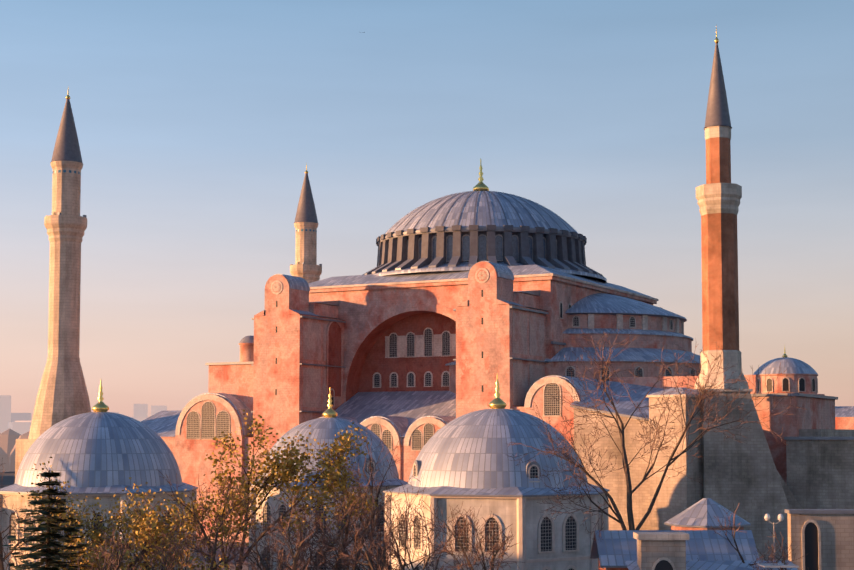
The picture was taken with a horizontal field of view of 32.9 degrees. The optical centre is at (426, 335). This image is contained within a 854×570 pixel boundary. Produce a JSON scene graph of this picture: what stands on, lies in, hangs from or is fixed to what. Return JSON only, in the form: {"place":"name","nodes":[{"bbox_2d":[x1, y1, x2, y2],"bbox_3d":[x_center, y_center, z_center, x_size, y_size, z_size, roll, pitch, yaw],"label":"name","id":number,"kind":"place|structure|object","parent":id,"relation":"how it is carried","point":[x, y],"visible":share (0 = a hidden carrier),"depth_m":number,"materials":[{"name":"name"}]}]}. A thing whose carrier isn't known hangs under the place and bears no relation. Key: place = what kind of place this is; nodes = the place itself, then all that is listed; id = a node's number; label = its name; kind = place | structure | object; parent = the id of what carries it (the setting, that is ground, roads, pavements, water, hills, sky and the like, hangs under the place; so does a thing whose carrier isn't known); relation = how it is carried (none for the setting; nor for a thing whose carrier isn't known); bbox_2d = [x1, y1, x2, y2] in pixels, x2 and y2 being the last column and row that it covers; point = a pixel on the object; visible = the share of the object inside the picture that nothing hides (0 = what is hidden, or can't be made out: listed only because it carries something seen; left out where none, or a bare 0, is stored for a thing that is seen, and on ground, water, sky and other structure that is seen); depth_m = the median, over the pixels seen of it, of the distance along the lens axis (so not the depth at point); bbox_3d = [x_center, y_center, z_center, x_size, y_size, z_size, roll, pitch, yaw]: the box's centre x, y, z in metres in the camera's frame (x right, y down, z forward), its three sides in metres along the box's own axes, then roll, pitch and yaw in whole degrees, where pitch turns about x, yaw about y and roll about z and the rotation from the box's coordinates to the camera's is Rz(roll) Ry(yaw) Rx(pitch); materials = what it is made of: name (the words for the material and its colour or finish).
{"place":"outdoors","nodes":[
{"label":"outdoors","id":0,"kind":"place"},
{"bbox_2d":[0,472,14,488],"bbox_3d":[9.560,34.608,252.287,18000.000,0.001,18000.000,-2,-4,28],"label":"ground","id":1,"kind":"structure","parent":0,"point":[7,479],"depth_m":551.68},
{"bbox_2d":[0,395,166,471],"bbox_3d":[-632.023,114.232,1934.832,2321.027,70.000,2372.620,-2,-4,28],"label":"distant city","id":2,"kind":"object","parent":1,"relation":"on","point":[14,427],"visible":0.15,"depth_m":1049.86,"materials":[{"name":"beige"}]},
{"bbox_2d":[15,88,90,478],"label":"minaret","id":3,"kind":"object","parent":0,"point":[62,394],"visible":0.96,"depth_m":246.26,"materials":[{"name":"stone"}]},
{"bbox_2d":[196,540,248,569],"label":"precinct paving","id":4,"kind":"structure","parent":0,"point":[217,557],"depth_m":205.24,"materials":[{"name":"grey stone"}]},
{"bbox_2d":[0,457,37,569],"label":"tree","id":5,"kind":"object","parent":4,"relation":"on","point":[2,558],"visible":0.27,"depth_m":148.35,"materials":[{"name":"plant"}]},
{"bbox_2d":[0,533,39,569],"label":"shrub","id":6,"kind":"object","parent":4,"relation":"on","point":[20,551],"visible":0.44,"depth_m":107.25,"materials":[{"name":"plant"}]},
{"bbox_2d":[2,470,95,569],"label":"conifer tree","id":7,"kind":"object","parent":4,"relation":"on","point":[48,552],"visible":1,"depth_m":103.09,"materials":[{"name":"green plant"}]},
{"bbox_2d":[18,457,142,569],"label":"bare tree","id":8,"kind":"object","parent":4,"relation":"on","point":[71,511],"visible":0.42,"depth_m":120.80,"materials":[{"name":"brown plant"}]},
{"bbox_2d":[0,380,197,569],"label":"tomb","id":9,"kind":"object","parent":4,"relation":"on","point":[102,453],"visible":0.54,"depth_m":151.85,"materials":[{"name":"grey metal"}]},
{"bbox_2d":[77,524,141,569],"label":"bare tree","id":10,"kind":"object","parent":4,"relation":"on","point":[118,561],"visible":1,"depth_m":94.27,"materials":[{"name":"brown plant"}]},
{"bbox_2d":[58,477,210,569],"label":"tree","id":11,"kind":"object","parent":4,"relation":"on","point":[139,525],"visible":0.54,"depth_m":109.93,"materials":[{"name":"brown plant"}]},
{"bbox_2d":[69,488,207,569],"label":"tree","id":12,"kind":"object","parent":4,"relation":"on","point":[124,519],"visible":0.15,"depth_m":120.69,"materials":[{"name":"plant"}]},
{"bbox_2d":[61,497,237,569],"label":"tree","id":13,"kind":"object","parent":4,"relation":"on","point":[153,526],"visible":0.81,"depth_m":107.24,"materials":[{"name":"plant"}]},
{"bbox_2d":[98,474,258,569],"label":"bare tree","id":14,"kind":"object","parent":4,"relation":"on","point":[183,554],"visible":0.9,"depth_m":104.20,"materials":[{"name":"brown plant"}]},
{"bbox_2d":[128,471,285,569],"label":"bare tree","id":15,"kind":"object","parent":4,"relation":"on","point":[203,542],"visible":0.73,"depth_m":110.26,"materials":[{"name":"brown plant"}]},
{"bbox_2d":[163,410,381,569],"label":"yellow tree","id":16,"kind":"object","parent":4,"relation":"on","point":[290,470],"visible":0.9,"depth_m":116.51,"materials":[{"name":"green plant"}]},
{"bbox_2d":[214,501,346,569],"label":"bare tree","id":17,"kind":"object","parent":4,"relation":"on","point":[261,555],"visible":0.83,"depth_m":106.41,"materials":[{"name":"brown plant"}]},
{"bbox_2d":[258,489,335,569],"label":"bare tree","id":18,"kind":"object","parent":4,"relation":"on","point":[293,557],"visible":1,"depth_m":93.78,"materials":[{"name":"brown plant"}]},
{"bbox_2d":[270,486,367,569],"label":"bare tree","id":19,"kind":"object","parent":4,"relation":"on","point":[303,534],"visible":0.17,"depth_m":127.54,"materials":[{"name":"plant"}]},
{"bbox_2d":[249,389,407,569],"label":"tomb","id":20,"kind":"object","parent":4,"relation":"on","point":[327,427],"visible":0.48,"depth_m":170.30,"materials":[{"name":"stone"}]},
{"bbox_2d":[262,461,395,569],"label":"bare tree","id":21,"kind":"object","parent":4,"relation":"on","point":[346,529],"visible":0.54,"depth_m":113.09,"materials":[{"name":"brown plant"}]},
{"bbox_2d":[277,488,402,569],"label":"bare tree","id":22,"kind":"object","parent":4,"relation":"on","point":[341,566],"visible":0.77,"depth_m":108.01,"materials":[{"name":"brown plant"}]},
{"bbox_2d":[275,426,407,569],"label":"bare tree","id":23,"kind":"object","parent":4,"relation":"on","point":[371,489],"visible":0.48,"depth_m":120.56,"materials":[{"name":"plant"}]},
{"bbox_2d":[141,335,613,541],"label":"hagia sophia south aisles","id":24,"kind":"object","parent":4,"relation":"on","point":[415,421],"visible":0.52,"depth_m":234.55,"materials":[{"name":"paint"}]},
{"bbox_2d":[292,442,498,569],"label":"bare tree","id":25,"kind":"object","parent":4,"relation":"on","point":[376,490],"visible":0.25,"depth_m":123.74,"materials":[{"name":"brown plant"}]},
{"bbox_2d":[356,488,463,569],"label":"bare tree","id":26,"kind":"object","parent":4,"relation":"on","point":[398,556],"visible":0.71,"depth_m":109.39,"materials":[{"name":"brown plant"}]},
{"bbox_2d":[324,499,499,569],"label":"bare tree","id":27,"kind":"object","parent":4,"relation":"on","point":[382,567],"visible":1,"depth_m":99.09,"materials":[{"name":"brown plant"}]},
{"bbox_2d":[419,499,524,569],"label":"bare tree","id":28,"kind":"object","parent":4,"relation":"on","point":[501,545],"visible":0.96,"depth_m":103.17,"materials":[{"name":"brown plant"}]},
{"bbox_2d":[383,373,609,569],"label":"tomb","id":29,"kind":"object","parent":4,"relation":"on","point":[466,461],"visible":0.77,"depth_m":141.09,"materials":[{"name":"stone"}]},
{"bbox_2d":[507,327,806,540],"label":"bare tree","id":30,"kind":"object","parent":4,"relation":"on","point":[630,491],"visible":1,"depth_m":123.51,"materials":[{"name":"brown plant"}]},
{"bbox_2d":[570,375,757,529],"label":"wall","id":31,"kind":"structure","parent":4,"relation":"on","point":[613,482],"depth_m":201.72,"materials":[{"name":"pink paint"}]},
{"bbox_2d":[590,498,853,569],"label":"low outbuildings","id":32,"kind":"structure","parent":4,"relation":"on","point":[822,539],"depth_m":119.57,"materials":[{"name":"grey stone"}]},
{"bbox_2d":[646,387,801,560],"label":"buttress","id":33,"kind":"structure","parent":4,"relation":"on","point":[745,476],"depth_m":188.81,"materials":[{"name":"beige stone"}]},
{"bbox_2d":[694,24,748,388],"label":"minaret","id":34,"kind":"object","parent":33,"relation":"on","point":[718,195],"visible":0.96,"depth_m":191.99,"materials":[{"name":"red brick"}]},
{"bbox_2d":[697,503,806,569],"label":"bare tree","id":35,"kind":"object","parent":4,"relation":"on","point":[741,557],"visible":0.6,"depth_m":111.60,"materials":[{"name":"brown plant"}]},
{"bbox_2d":[764,513,783,559],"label":"street lamp","id":36,"kind":"object","parent":4,"relation":"on","point":[767,517],"visible":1,"depth_m":117.53,"materials":[{"name":"white glass"}]},
{"bbox_2d":[753,530,808,569],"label":"shrub","id":37,"kind":"object","parent":4,"relation":"on","point":[783,556],"visible":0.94,"depth_m":109.22,"materials":[{"name":"brown plant"}]},
{"bbox_2d":[251,274,345,480],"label":"buttress tower","id":38,"kind":"structure","parent":0,"point":[298,354],"depth_m":231.36,"materials":[{"name":"paint"}]},
{"bbox_2d":[290,163,321,282],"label":"minaret","id":39,"kind":"object","parent":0,"point":[307,268],"visible":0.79,"depth_m":319.42,"materials":[{"name":"stone"}]},
{"bbox_2d":[0,0,853,420],"label":"sky","id":40,"kind":"structure","parent":0,"point":[199,123],"materials":[{"name":"blue"}]},
{"bbox_2d":[308,264,658,401],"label":"arched wall","id":41,"kind":"structure","parent":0,"point":[399,332],"depth_m":237.67,"materials":[{"name":"paint"}]},
{"bbox_2d":[363,159,606,282],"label":"dome","id":42,"kind":"structure","parent":41,"relation":"on","point":[466,230],"depth_m":241.02,"materials":[{"name":"grey metal"}]},
{"bbox_2d":[453,261,548,417],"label":"buttress tower","id":43,"kind":"structure","parent":0,"point":[500,328],"depth_m":214.01,"materials":[{"name":"paint"}]},
{"bbox_2d":[445,293,700,393],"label":"semi-dome","id":44,"kind":"object","parent":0,"point":[653,330],"visible":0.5,"depth_m":228.16,"materials":[{"name":"grey metal"}]},
{"bbox_2d":[751,393,853,508],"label":"precinct walls","id":45,"kind":"structure","parent":0,"point":[813,460],"depth_m":194.35,"materials":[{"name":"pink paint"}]},
{"bbox_2d":[753,348,853,429],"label":"dome building","id":46,"kind":"structure","parent":0,"point":[799,376],"depth_m":323.81,"materials":[{"name":"pink paint"}]}
]}

